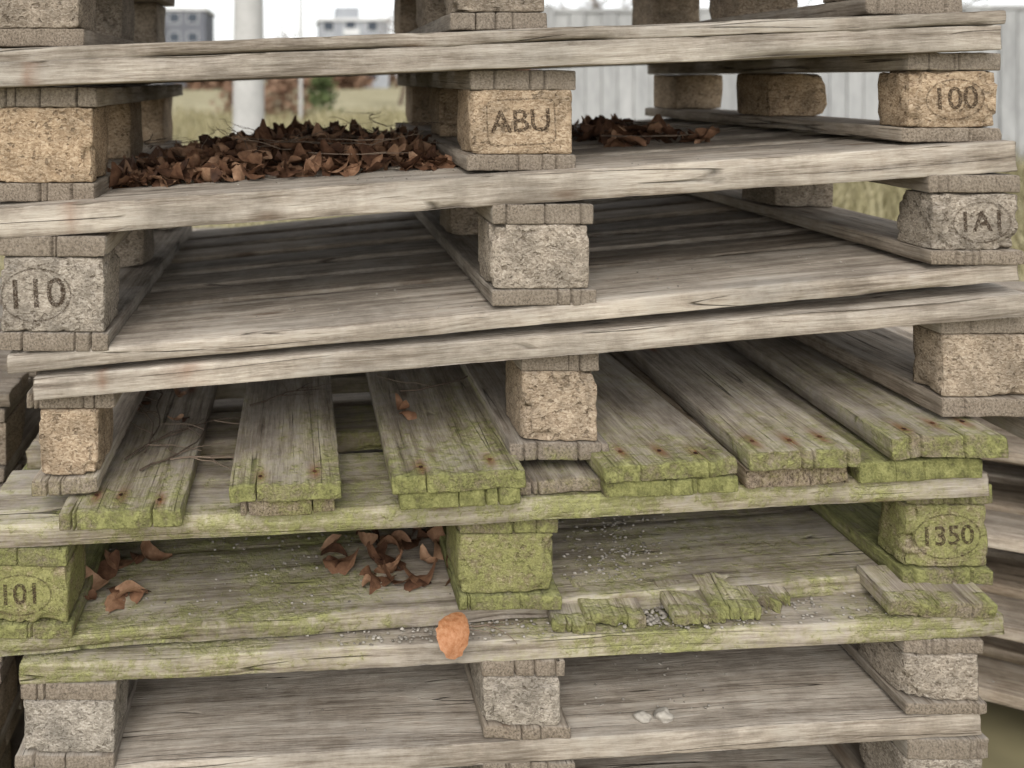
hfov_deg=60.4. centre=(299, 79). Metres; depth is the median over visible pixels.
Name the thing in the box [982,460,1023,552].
wooden pallet
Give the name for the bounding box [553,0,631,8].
bare tree
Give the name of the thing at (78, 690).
wooden pallet
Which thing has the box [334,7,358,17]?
penthouse
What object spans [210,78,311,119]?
shrub
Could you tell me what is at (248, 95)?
concrete post
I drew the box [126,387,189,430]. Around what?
dry leaf pile
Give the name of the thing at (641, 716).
pebble
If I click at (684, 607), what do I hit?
broken board piece
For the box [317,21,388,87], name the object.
walls
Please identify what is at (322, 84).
shrub
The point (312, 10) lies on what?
sky
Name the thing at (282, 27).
bare tree
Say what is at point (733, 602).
broken board piece
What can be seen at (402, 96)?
bare tree
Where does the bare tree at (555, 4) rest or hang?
on the ground at (1002, 727)
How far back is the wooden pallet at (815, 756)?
1.10 m
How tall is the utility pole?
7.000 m
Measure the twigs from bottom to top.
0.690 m
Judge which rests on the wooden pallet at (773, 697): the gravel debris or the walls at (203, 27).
the gravel debris
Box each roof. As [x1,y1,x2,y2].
[165,7,215,16]
[316,18,390,25]
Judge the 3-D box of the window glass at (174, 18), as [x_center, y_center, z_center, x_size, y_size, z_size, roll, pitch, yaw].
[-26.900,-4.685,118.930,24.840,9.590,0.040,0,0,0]
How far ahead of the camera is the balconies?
121.75 m
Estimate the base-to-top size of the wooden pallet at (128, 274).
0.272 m
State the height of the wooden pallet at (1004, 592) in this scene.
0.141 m
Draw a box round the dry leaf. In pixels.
[436,612,469,658]
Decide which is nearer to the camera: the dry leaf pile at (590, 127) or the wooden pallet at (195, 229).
the dry leaf pile at (590, 127)
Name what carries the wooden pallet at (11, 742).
on the ground at (1002, 727)
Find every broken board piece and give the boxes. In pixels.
[547,603,595,633]
[570,580,646,628]
[653,580,725,625]
[692,572,761,620]
[735,569,782,613]
[768,585,790,605]
[856,565,997,617]
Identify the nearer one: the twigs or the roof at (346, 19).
the twigs
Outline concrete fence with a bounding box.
[539,5,1023,164]
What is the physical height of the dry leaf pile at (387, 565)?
0.059 m
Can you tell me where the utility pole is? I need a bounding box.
[299,0,302,121]
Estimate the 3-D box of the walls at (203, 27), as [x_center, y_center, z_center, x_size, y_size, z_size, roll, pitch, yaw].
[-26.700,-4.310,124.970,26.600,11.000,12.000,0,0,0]
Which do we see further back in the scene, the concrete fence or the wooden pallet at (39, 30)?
the concrete fence
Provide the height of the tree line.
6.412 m
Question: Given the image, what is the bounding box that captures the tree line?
[175,69,536,89]
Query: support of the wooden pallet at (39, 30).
on the wooden pallet at (73, 129)
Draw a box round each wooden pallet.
[0,0,1005,61]
[0,25,1001,201]
[0,118,1023,373]
[0,276,40,481]
[0,372,992,638]
[0,392,1004,767]
[0,436,36,487]
[0,655,23,746]
[0,699,24,767]
[26,283,1023,530]
[33,644,988,767]
[192,227,227,230]
[442,745,842,767]
[897,281,1023,333]
[971,417,1023,465]
[977,547,1023,642]
[977,636,1023,709]
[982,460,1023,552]
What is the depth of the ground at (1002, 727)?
15.74 m
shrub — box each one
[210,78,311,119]
[303,77,343,114]
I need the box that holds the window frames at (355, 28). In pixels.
[323,21,377,80]
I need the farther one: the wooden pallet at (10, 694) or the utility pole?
the utility pole
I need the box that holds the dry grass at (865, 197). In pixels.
[0,103,1023,280]
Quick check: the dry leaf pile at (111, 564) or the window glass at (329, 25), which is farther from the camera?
the window glass at (329, 25)
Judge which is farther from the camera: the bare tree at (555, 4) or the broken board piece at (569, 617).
the bare tree at (555, 4)
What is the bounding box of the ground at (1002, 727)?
[0,81,1023,767]
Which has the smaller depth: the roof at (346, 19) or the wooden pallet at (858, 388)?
the wooden pallet at (858, 388)
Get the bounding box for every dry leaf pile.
[83,540,171,613]
[107,115,455,188]
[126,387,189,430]
[320,526,450,594]
[395,393,416,419]
[572,114,719,147]
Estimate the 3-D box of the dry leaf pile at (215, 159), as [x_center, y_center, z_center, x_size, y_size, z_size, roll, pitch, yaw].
[-0.032,0.112,1.310,0.494,0.107,0.520,0,0,0]
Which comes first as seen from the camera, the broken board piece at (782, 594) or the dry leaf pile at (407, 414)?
the broken board piece at (782, 594)
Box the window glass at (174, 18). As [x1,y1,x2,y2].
[169,13,197,41]
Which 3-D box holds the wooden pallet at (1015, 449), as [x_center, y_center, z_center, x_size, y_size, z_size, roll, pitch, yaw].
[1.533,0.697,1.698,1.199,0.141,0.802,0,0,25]
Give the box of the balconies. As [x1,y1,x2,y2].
[343,29,358,35]
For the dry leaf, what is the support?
on the wooden pallet at (78, 690)
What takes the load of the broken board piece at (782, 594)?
on the wooden pallet at (78, 690)
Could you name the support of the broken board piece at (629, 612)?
on the wooden pallet at (78, 690)
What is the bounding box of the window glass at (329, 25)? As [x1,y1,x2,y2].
[324,21,376,80]
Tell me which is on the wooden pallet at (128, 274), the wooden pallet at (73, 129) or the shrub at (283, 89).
the wooden pallet at (73, 129)
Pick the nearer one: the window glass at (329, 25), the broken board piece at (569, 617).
the broken board piece at (569, 617)
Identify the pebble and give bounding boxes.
[632,710,651,723]
[653,706,673,722]
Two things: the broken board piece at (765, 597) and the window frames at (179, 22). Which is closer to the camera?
the broken board piece at (765, 597)
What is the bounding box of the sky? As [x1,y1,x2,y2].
[174,0,1023,80]
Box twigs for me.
[124,111,692,643]
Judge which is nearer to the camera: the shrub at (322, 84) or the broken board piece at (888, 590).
the broken board piece at (888, 590)
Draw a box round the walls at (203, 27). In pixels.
[163,11,213,86]
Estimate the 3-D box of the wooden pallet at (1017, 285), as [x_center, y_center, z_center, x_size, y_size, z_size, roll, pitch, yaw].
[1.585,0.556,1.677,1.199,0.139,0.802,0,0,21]
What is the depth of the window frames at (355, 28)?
122.92 m
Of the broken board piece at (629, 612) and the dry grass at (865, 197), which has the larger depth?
the dry grass at (865, 197)
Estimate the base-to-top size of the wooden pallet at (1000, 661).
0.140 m
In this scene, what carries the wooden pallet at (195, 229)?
on the wooden pallet
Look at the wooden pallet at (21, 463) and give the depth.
1.42 m
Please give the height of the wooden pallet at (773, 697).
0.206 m
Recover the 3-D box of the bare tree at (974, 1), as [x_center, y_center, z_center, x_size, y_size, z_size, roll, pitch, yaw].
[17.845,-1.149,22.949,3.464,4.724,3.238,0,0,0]
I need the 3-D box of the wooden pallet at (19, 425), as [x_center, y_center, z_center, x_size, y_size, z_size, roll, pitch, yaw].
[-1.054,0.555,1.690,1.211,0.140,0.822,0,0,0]
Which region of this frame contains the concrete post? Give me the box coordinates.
[233,0,263,134]
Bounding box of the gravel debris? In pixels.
[109,149,993,735]
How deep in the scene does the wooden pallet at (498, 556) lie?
0.98 m
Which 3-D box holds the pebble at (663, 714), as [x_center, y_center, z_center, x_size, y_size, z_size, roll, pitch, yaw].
[0.429,0.749,0.990,0.024,0.015,0.018,0,0,0]
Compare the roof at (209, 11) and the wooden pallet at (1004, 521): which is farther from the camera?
the roof at (209, 11)
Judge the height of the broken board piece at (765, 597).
0.022 m
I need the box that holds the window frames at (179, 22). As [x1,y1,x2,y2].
[169,12,197,41]
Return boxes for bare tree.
[271,16,298,96]
[372,6,405,104]
[544,0,577,8]
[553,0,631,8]
[964,0,989,4]

